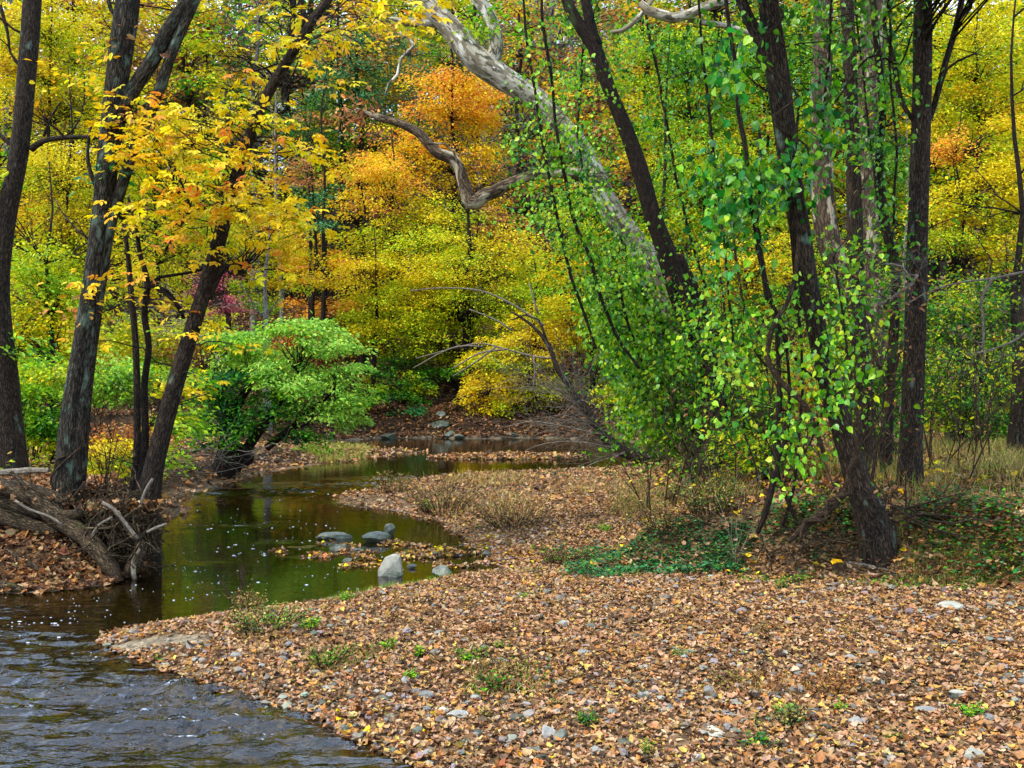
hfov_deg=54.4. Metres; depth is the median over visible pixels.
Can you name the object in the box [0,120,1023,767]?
ground
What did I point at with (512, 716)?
stone
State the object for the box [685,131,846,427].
tree
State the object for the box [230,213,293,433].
bare tree
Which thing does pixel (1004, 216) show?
tree
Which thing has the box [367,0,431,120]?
tree
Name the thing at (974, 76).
tree
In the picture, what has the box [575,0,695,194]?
tree
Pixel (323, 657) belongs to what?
weed
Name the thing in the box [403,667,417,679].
weed
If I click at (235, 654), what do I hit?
stone
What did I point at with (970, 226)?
tree
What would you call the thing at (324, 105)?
tree
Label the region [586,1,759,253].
tree
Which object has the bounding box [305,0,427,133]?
tree
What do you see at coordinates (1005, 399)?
shrub
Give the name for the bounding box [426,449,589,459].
fallen leaves
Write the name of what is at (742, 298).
vine
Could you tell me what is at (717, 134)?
vine
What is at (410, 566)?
stone
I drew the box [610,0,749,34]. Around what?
sycamore limb
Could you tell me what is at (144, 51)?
tree
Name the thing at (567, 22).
vine
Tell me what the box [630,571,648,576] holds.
weed
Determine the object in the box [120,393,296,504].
dead twigs
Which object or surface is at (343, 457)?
grass
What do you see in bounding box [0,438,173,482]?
ground cover
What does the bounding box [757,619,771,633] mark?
weed
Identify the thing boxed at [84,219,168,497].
sapling
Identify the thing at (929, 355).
understory shrub
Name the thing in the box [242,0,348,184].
tree
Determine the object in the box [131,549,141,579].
root
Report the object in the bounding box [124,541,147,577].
root
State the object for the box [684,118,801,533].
vine
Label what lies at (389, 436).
boulder
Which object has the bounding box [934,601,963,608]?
stone
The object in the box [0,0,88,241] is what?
tree
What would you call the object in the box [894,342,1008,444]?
shrub
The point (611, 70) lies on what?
tree
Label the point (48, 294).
tree
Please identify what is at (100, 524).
stick
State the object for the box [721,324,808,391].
understory shrub
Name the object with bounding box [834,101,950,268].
tree
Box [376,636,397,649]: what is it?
weed
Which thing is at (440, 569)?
stone
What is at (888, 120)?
tree
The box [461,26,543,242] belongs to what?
tree
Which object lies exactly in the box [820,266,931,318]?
understory shrub
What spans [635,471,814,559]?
dead vines
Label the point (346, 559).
stone
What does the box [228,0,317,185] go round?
tree
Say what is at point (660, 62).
tree
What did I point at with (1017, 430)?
bare tree
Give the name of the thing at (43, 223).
tree
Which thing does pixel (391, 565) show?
stone
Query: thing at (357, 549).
stone
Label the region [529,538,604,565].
weed
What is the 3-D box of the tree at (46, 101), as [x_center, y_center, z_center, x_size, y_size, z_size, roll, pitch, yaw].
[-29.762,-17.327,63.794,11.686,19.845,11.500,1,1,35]
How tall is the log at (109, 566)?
0.869 m
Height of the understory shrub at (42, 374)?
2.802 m
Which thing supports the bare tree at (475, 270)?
on the ground at (156, 638)
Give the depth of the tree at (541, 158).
60.01 m
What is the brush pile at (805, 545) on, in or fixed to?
on the ground at (156, 638)
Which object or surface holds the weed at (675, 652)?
on the ground at (156, 638)
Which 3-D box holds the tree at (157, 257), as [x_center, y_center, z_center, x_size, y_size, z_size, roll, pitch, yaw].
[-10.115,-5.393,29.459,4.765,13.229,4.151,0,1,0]
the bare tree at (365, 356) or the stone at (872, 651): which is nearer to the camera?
the stone at (872, 651)
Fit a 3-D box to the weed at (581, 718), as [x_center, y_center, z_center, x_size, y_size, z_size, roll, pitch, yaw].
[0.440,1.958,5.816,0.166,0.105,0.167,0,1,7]
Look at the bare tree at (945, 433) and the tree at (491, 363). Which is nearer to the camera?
the bare tree at (945, 433)
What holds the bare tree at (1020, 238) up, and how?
on the ground at (156, 638)
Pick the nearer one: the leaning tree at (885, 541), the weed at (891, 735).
the weed at (891, 735)
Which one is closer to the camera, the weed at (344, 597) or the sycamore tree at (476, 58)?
the weed at (344, 597)
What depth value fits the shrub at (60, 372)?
15.32 m
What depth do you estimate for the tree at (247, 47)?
73.24 m
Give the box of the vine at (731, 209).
[663,0,791,300]
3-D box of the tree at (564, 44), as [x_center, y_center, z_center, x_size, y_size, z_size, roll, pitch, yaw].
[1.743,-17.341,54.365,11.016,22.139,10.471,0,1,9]
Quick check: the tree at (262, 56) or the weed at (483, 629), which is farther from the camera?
the tree at (262, 56)
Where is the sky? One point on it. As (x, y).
(92, 0)
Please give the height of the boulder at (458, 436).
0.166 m
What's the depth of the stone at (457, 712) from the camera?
6.03 m
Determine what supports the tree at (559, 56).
on the ground at (156, 638)
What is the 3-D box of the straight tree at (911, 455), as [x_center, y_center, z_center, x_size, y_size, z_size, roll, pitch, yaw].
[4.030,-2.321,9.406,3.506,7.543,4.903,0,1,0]
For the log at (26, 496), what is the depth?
10.58 m
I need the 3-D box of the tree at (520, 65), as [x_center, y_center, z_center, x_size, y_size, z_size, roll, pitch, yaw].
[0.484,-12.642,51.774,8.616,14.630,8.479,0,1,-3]
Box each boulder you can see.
[380,433,395,438]
[430,420,450,428]
[436,411,445,417]
[444,430,453,437]
[454,434,463,438]
[507,433,517,436]
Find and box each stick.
[14,499,63,525]
[91,516,112,536]
[101,501,138,539]
[139,478,153,504]
[146,523,166,533]
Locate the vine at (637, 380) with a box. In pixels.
[570,232,734,470]
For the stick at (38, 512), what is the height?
0.278 m
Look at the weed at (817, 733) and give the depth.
5.49 m
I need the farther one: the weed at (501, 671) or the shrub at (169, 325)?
the shrub at (169, 325)
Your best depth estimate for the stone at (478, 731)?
5.74 m
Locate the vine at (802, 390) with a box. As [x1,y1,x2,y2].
[782,206,803,525]
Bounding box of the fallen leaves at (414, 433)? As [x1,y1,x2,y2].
[20,309,1011,439]
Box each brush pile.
[0,462,117,540]
[736,490,927,580]
[845,454,1002,564]
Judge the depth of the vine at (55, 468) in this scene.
10.76 m
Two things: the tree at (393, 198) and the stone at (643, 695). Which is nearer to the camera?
the stone at (643, 695)
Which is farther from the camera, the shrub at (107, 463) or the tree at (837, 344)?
the tree at (837, 344)
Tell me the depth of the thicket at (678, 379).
12.60 m
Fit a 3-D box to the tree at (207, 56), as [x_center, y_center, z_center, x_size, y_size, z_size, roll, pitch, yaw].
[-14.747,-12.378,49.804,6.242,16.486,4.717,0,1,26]
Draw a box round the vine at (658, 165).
[556,0,731,380]
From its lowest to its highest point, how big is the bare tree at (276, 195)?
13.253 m
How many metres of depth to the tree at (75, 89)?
58.98 m
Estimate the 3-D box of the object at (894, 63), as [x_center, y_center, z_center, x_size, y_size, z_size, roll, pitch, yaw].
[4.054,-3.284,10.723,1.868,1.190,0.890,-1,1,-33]
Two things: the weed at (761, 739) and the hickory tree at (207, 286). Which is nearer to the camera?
the weed at (761, 739)
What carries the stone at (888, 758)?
on the ground at (156, 638)
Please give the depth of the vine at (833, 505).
9.01 m
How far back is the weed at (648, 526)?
10.27 m
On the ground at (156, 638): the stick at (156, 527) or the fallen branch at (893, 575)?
the fallen branch at (893, 575)
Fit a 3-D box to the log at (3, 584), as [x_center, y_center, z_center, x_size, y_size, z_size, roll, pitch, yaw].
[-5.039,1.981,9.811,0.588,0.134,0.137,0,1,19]
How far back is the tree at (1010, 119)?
55.33 m
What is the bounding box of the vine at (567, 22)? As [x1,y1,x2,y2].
[526,0,681,268]
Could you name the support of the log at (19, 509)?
on the log at (32, 525)
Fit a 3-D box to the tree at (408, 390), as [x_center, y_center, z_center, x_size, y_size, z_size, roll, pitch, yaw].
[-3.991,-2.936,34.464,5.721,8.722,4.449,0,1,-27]
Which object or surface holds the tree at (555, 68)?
on the ground at (156, 638)
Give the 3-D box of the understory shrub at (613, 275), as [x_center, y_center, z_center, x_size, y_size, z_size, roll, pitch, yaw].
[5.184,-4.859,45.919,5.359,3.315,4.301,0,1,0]
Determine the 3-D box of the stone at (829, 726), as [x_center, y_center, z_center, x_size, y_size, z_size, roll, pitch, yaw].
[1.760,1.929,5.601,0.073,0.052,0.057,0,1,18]
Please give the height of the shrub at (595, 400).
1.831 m
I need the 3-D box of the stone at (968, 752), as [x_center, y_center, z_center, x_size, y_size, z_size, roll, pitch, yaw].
[2.389,1.915,5.160,0.110,0.065,0.074,0,1,0]
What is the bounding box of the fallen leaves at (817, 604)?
[95,436,1023,767]
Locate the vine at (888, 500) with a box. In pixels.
[858,459,933,527]
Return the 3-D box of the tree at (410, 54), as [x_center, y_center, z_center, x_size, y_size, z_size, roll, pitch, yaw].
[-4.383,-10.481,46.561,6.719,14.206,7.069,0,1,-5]
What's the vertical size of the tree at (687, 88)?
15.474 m
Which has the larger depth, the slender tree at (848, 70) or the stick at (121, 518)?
the slender tree at (848, 70)
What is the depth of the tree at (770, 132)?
46.19 m
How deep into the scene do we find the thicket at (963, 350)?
11.35 m
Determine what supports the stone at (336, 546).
in the water
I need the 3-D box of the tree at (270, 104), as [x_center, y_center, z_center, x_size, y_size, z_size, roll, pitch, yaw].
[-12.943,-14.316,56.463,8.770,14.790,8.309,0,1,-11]
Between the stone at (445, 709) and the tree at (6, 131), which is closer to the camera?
the stone at (445, 709)
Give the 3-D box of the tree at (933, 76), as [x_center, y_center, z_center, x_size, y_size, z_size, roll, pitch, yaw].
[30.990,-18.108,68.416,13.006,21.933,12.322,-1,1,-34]
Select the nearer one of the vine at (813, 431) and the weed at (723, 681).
the weed at (723, 681)
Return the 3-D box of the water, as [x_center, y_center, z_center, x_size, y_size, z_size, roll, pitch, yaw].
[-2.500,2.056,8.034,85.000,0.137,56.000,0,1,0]
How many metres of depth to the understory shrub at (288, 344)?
35.64 m
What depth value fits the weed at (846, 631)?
7.24 m
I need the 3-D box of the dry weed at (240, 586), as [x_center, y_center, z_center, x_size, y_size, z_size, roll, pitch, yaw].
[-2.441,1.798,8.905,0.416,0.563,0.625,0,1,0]
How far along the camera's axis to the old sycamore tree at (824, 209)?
14.99 m
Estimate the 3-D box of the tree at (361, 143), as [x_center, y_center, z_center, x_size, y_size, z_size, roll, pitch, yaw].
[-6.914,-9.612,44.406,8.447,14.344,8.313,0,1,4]
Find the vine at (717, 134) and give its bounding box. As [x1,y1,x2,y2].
[639,0,771,394]
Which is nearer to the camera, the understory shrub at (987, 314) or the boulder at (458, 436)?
the boulder at (458, 436)
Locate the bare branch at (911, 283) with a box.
[836,190,1023,404]
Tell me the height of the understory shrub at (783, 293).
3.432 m
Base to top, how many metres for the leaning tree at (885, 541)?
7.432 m
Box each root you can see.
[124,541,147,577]
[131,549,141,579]
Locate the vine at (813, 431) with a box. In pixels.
[741,346,868,502]
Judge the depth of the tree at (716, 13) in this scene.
44.92 m
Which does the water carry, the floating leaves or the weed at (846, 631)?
the floating leaves
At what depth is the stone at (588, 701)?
6.17 m
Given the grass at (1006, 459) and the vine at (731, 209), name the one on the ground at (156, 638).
the grass at (1006, 459)
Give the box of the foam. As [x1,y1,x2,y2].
[11,500,403,659]
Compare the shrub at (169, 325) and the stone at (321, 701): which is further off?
the shrub at (169, 325)
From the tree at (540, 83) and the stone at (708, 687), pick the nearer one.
the stone at (708, 687)
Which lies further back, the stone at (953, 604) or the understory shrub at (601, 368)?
the understory shrub at (601, 368)
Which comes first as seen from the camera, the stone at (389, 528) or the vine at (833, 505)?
the vine at (833, 505)
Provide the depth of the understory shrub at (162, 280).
45.52 m
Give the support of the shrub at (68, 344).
on the ground at (156, 638)
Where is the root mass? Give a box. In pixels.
[47,455,174,572]
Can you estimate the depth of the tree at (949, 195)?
48.27 m
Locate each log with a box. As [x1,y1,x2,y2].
[0,467,49,475]
[0,478,69,502]
[0,480,64,509]
[0,494,43,519]
[0,508,60,537]
[0,580,26,592]
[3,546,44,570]
[9,471,67,505]
[29,501,121,578]
[49,509,84,521]
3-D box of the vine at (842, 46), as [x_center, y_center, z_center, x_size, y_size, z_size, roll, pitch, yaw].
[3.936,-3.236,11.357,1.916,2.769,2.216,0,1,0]
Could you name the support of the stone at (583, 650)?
on the ground at (156, 638)
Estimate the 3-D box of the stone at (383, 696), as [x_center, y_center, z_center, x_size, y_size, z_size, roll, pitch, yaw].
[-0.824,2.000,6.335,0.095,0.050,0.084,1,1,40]
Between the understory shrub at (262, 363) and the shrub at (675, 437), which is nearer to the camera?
the shrub at (675, 437)
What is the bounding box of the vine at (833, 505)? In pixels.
[787,266,897,543]
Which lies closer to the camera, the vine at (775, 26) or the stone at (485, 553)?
the vine at (775, 26)
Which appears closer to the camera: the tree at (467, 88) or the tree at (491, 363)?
the tree at (491, 363)
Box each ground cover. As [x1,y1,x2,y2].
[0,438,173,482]
[472,469,1003,588]
[559,511,758,577]
[753,484,1023,585]
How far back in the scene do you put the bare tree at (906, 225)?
29.87 m
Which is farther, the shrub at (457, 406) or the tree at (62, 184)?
the shrub at (457, 406)
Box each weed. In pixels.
[153,652,168,659]
[218,549,262,610]
[221,600,310,634]
[225,586,269,611]
[297,616,321,629]
[302,643,355,668]
[338,591,355,600]
[369,470,420,493]
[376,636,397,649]
[387,475,491,515]
[402,437,436,481]
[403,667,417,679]
[409,645,424,657]
[447,643,488,661]
[454,585,468,592]
[460,651,474,663]
[467,497,557,530]
[473,654,533,680]
[474,620,500,633]
[474,707,496,718]
[475,670,514,693]
[492,639,514,648]
[517,591,532,601]
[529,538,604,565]
[546,694,567,707]
[561,669,583,680]
[575,708,600,728]
[589,522,611,531]
[623,498,703,535]
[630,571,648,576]
[636,738,654,754]
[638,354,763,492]
[668,471,751,515]
[670,448,786,566]
[670,644,694,656]
[707,662,759,687]
[737,730,782,750]
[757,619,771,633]
[770,701,808,727]
[771,701,793,714]
[773,574,791,588]
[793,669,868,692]
[809,725,833,736]
[834,697,848,710]
[839,623,856,634]
[881,730,902,741]
[949,699,987,716]
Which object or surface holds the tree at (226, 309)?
on the ground at (156, 638)
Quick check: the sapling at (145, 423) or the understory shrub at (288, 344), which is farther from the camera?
the understory shrub at (288, 344)
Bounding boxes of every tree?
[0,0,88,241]
[0,0,90,266]
[0,0,104,244]
[0,0,129,303]
[0,0,132,468]
[0,0,147,414]
[0,0,166,267]
[0,0,169,266]
[0,9,96,277]
[0,53,52,200]
[0,66,198,444]
[0,82,116,433]
[3,0,269,519]
[10,101,165,467]
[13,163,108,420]
[18,0,225,300]
[32,3,192,274]
[34,15,174,198]
[45,0,221,255]
[50,0,459,563]
[72,0,269,302]
[85,0,286,286]
[99,0,253,410]
[99,0,280,250]
[130,0,205,207]
[130,0,438,296]
[150,183,321,442]
[152,6,273,202]
[153,1,283,285]
[167,41,324,406]
[170,0,282,199]
[181,55,279,178]
[189,0,337,296]
[191,0,302,226]
[193,1,297,173]
[207,0,315,178]
[207,1,354,220]
[209,0,429,249]
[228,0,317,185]
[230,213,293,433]
[238,92,264,348]
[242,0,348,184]
[247,0,388,154]
[253,99,377,385]
[257,32,301,352]
[261,148,383,365]
[263,0,446,322]
[264,0,382,228]
[269,0,400,196]
[270,0,448,324]
[292,36,374,379]
[296,98,337,373]
[298,0,455,231]
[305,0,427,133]
[305,190,488,406]
[314,0,734,484]
[315,53,555,373]
[319,0,493,210]
[333,136,567,397]
[336,178,403,374]
[350,9,476,295]
[352,9,546,338]
[354,9,413,182]
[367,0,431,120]
[372,8,529,284]
[379,28,490,222]
[380,0,569,227]
[381,2,444,205]
[384,0,539,212]
[407,4,552,306]
[411,282,732,470]
[418,0,531,141]
[439,0,593,274]
[440,0,555,169]
[446,0,599,206]
[451,189,595,416]
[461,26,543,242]
[461,210,487,372]
[467,0,636,262]
[483,0,609,232]
[490,0,605,130]
[497,0,608,189]
[508,151,639,410]
[510,0,637,268]
[510,0,662,221]
[522,0,671,233]
[532,0,765,298]
[553,0,659,195]
[554,0,697,193]
[561,0,778,475]
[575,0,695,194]
[579,1,704,210]
[586,0,791,385]
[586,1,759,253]
[595,0,758,207]
[600,71,806,447]
[619,0,813,313]
[629,1,720,451]
[649,0,843,261]
[657,1,770,216]
[672,0,935,309]
[674,0,844,293]
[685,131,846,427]
[690,0,845,260]
[700,0,898,568]
[703,0,988,466]
[723,1,970,419]
[727,0,910,250]
[756,9,856,223]
[756,171,973,439]
[757,0,909,230]
[770,0,995,272]
[776,0,1023,264]
[782,0,1023,487]
[811,0,897,449]
[826,0,942,475]
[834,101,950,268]
[836,0,1023,307]
[838,71,1023,431]
[841,0,1006,244]
[883,115,1023,432]
[885,83,939,411]
[888,0,1019,271]
[888,0,1023,303]
[890,34,1023,278]
[892,0,1023,412]
[898,37,1008,283]
[901,0,1023,371]
[901,34,974,266]
[901,269,1011,441]
[902,266,988,437]
[938,3,1023,251]
[944,214,1019,431]
[954,267,1020,423]
[960,43,1023,284]
[960,95,1023,287]
[973,0,1023,231]
[994,39,1023,243]
[1006,258,1023,455]
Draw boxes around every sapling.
[76,197,274,497]
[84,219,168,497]
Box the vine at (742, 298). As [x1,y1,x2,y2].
[733,222,798,367]
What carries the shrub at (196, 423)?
on the ground at (156, 638)
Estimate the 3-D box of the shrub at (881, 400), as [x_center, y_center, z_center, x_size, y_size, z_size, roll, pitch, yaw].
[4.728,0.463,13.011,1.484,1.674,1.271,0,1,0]
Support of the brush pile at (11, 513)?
on the ground at (156, 638)
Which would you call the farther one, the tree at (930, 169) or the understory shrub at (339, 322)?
the tree at (930, 169)
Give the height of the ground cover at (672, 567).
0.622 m
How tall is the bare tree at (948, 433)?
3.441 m
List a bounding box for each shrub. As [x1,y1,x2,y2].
[10,267,127,327]
[13,331,66,403]
[15,315,129,405]
[18,347,169,470]
[18,364,89,466]
[43,351,178,494]
[52,434,132,482]
[65,331,189,406]
[88,413,191,483]
[100,308,208,436]
[104,358,224,489]
[107,248,201,311]
[112,303,315,372]
[114,268,261,395]
[162,307,244,369]
[194,341,316,406]
[241,240,333,298]
[261,327,346,384]
[289,290,380,335]
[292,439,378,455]
[330,234,416,296]
[357,381,427,417]
[358,290,446,346]
[423,379,544,418]
[434,223,521,283]
[485,258,584,316]
[526,374,631,419]
[572,248,637,304]
[575,340,656,385]
[629,459,736,490]
[636,378,800,467]
[694,398,840,480]
[701,255,800,314]
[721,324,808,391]
[732,411,829,447]
[739,352,853,446]
[763,338,848,396]
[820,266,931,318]
[821,362,935,462]
[887,325,974,404]
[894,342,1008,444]
[930,287,1010,338]
[934,339,1011,428]
[939,335,1011,405]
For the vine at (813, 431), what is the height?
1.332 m
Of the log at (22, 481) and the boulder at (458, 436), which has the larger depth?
the boulder at (458, 436)
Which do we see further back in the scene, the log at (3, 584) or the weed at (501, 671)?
the log at (3, 584)
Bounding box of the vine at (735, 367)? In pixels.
[646,152,797,525]
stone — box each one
[230,652,243,657]
[317,532,351,538]
[318,699,326,704]
[329,544,350,549]
[341,724,348,730]
[342,558,351,561]
[350,548,363,551]
[361,531,390,541]
[373,694,388,702]
[378,554,402,576]
[384,523,395,534]
[401,676,408,682]
[406,564,416,568]
[412,726,422,733]
[416,690,434,699]
[432,565,451,575]
[438,706,450,712]
[447,709,468,717]
[459,738,470,745]
[470,694,481,700]
[473,729,482,736]
[482,550,491,556]
[509,714,522,720]
[535,754,548,759]
[541,725,555,738]
[553,728,567,741]
[555,620,567,626]
[578,649,590,655]
[584,699,598,704]
[588,745,600,754]
[617,737,631,747]
[637,693,648,697]
[690,754,701,762]
[699,725,725,736]
[703,685,715,693]
[819,723,831,729]
[846,716,861,724]
[864,679,879,686]
[867,649,878,654]
[885,755,895,761]
[914,705,936,713]
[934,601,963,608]
[947,693,958,699]
[949,689,964,696]
[963,747,984,759]
[984,713,995,720]
[1016,678,1023,684]
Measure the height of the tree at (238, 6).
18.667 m
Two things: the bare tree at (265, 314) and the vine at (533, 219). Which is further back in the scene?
the bare tree at (265, 314)
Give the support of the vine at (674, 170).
hanging from the sycamore tree at (476, 58)
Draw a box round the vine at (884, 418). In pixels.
[871,341,902,479]
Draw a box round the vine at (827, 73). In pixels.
[785,0,895,197]
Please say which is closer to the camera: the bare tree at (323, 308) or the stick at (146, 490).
the stick at (146, 490)
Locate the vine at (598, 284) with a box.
[521,0,652,368]
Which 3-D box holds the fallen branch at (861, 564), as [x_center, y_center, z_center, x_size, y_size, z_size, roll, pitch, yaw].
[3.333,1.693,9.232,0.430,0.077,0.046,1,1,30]
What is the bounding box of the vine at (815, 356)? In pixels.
[772,225,920,418]
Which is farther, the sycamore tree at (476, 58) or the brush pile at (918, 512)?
the sycamore tree at (476, 58)
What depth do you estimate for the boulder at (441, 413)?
33.03 m
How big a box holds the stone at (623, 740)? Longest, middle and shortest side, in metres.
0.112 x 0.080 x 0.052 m
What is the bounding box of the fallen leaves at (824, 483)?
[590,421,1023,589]
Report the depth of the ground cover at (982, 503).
9.30 m
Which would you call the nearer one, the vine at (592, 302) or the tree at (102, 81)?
the vine at (592, 302)
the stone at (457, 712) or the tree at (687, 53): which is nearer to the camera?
the stone at (457, 712)
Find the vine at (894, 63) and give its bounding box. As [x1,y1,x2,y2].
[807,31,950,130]
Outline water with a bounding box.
[0,438,681,767]
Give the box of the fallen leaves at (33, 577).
[0,412,427,594]
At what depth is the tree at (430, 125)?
63.40 m
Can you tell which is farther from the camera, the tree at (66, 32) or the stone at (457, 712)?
the tree at (66, 32)
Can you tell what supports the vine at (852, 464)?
hanging from the vine at (833, 505)
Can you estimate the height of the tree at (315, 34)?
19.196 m
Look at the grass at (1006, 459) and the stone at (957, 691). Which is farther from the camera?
the grass at (1006, 459)
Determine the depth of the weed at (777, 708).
5.82 m
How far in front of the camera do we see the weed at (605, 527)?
12.37 m
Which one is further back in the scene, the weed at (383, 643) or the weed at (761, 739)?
the weed at (383, 643)
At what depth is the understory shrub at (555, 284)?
43.76 m
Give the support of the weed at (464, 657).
on the ground at (156, 638)
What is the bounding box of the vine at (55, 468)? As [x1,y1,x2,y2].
[50,426,86,506]
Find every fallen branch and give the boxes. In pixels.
[848,561,895,573]
[874,571,937,578]
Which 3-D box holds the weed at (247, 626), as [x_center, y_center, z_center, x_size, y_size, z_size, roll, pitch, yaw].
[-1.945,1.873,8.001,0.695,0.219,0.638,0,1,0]
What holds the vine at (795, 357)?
hanging from the thicket at (886, 425)
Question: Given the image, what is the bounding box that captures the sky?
[1,0,1022,204]
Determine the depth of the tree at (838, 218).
54.74 m
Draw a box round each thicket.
[557,187,786,516]
[613,112,905,520]
[632,143,1007,545]
[733,200,1023,481]
[766,156,1023,463]
[877,183,1022,454]
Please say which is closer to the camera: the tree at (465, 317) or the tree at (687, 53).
the tree at (465, 317)
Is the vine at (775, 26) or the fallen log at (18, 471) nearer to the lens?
the vine at (775, 26)
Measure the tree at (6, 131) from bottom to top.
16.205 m
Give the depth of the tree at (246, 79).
62.82 m
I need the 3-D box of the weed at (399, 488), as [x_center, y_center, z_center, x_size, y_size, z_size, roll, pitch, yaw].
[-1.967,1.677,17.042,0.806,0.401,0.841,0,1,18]
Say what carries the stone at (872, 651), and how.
on the ground at (156, 638)
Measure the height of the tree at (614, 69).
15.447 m
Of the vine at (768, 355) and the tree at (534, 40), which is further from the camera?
the tree at (534, 40)
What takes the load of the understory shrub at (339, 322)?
on the ground at (156, 638)
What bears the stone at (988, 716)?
on the ground at (156, 638)
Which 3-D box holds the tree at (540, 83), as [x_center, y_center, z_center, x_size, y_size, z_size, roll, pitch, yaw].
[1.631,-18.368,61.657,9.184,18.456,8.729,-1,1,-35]
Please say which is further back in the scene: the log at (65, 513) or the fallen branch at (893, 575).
the log at (65, 513)
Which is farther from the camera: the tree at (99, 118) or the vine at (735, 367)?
the tree at (99, 118)
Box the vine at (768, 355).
[742,236,830,467]
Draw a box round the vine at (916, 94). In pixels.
[839,0,952,280]
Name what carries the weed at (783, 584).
on the ground at (156, 638)
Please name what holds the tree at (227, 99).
on the ground at (156, 638)
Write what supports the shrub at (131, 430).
on the ground at (156, 638)
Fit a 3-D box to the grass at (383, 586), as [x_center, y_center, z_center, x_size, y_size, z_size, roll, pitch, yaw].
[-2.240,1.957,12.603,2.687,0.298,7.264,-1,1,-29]
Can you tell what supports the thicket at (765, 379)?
on the ground at (156, 638)
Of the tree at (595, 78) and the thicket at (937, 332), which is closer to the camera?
the thicket at (937, 332)
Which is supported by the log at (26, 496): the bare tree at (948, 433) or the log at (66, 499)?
the log at (66, 499)
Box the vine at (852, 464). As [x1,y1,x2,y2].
[798,405,864,542]
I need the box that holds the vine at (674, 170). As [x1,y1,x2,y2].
[611,0,737,307]
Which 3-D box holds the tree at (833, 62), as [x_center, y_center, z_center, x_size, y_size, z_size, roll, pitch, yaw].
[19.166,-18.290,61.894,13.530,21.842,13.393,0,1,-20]
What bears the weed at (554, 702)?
on the ground at (156, 638)
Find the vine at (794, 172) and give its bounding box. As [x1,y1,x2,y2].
[718,79,865,242]
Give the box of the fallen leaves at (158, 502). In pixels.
[0,476,185,521]
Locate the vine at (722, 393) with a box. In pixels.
[709,229,728,469]
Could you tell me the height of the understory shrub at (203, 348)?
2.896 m
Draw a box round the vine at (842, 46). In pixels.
[780,0,912,223]
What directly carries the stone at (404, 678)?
on the ground at (156, 638)
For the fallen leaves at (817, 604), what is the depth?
7.10 m
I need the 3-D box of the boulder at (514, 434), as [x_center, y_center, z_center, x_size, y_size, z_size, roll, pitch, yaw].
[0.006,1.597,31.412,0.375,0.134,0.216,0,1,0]
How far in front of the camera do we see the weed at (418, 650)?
7.11 m
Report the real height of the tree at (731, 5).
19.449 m
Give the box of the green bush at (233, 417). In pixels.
[164,310,386,478]
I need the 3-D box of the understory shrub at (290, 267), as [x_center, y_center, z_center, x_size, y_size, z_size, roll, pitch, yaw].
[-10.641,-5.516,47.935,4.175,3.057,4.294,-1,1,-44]
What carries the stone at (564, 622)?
on the ground at (156, 638)
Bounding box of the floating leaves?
[268,531,556,767]
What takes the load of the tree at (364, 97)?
on the ground at (156, 638)
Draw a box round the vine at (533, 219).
[488,0,621,357]
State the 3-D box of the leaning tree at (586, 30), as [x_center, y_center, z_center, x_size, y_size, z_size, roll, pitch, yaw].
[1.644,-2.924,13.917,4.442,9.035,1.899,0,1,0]
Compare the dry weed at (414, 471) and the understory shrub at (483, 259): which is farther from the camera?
the understory shrub at (483, 259)
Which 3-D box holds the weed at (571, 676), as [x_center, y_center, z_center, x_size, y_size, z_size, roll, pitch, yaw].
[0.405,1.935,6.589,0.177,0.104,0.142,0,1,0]
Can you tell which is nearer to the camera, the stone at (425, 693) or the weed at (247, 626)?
the stone at (425, 693)
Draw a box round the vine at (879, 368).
[863,309,909,385]
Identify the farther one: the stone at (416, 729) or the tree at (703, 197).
the tree at (703, 197)
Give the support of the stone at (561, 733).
on the ground at (156, 638)
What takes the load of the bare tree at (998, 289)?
on the ground at (156, 638)
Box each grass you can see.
[232,441,862,729]
[320,500,556,602]
[767,431,1023,586]
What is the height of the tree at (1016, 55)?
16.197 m
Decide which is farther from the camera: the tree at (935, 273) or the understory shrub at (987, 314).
the tree at (935, 273)
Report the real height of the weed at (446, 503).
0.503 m
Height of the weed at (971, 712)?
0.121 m
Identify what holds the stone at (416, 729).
on the ground at (156, 638)
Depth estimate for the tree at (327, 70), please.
74.28 m
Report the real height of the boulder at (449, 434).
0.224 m
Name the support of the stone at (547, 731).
on the ground at (156, 638)
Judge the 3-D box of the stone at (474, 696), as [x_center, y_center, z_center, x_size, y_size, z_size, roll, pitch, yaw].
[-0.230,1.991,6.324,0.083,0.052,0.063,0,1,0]
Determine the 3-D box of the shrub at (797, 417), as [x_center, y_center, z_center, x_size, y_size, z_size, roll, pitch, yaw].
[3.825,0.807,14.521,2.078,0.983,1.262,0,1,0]
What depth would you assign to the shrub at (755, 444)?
11.90 m
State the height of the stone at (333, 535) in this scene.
0.107 m
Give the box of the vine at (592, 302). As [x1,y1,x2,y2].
[550,211,666,387]
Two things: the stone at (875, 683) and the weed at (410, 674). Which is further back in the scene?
the weed at (410, 674)
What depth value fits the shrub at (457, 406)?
33.20 m
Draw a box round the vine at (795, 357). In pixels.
[759,230,827,381]
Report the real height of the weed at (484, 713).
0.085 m
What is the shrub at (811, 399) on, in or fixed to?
on the ground at (156, 638)
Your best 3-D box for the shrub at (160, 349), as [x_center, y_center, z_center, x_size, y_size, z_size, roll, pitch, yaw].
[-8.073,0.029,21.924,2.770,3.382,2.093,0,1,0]
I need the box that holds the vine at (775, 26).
[720,0,823,175]
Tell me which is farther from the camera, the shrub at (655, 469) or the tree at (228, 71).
the tree at (228, 71)
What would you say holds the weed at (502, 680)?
on the ground at (156, 638)

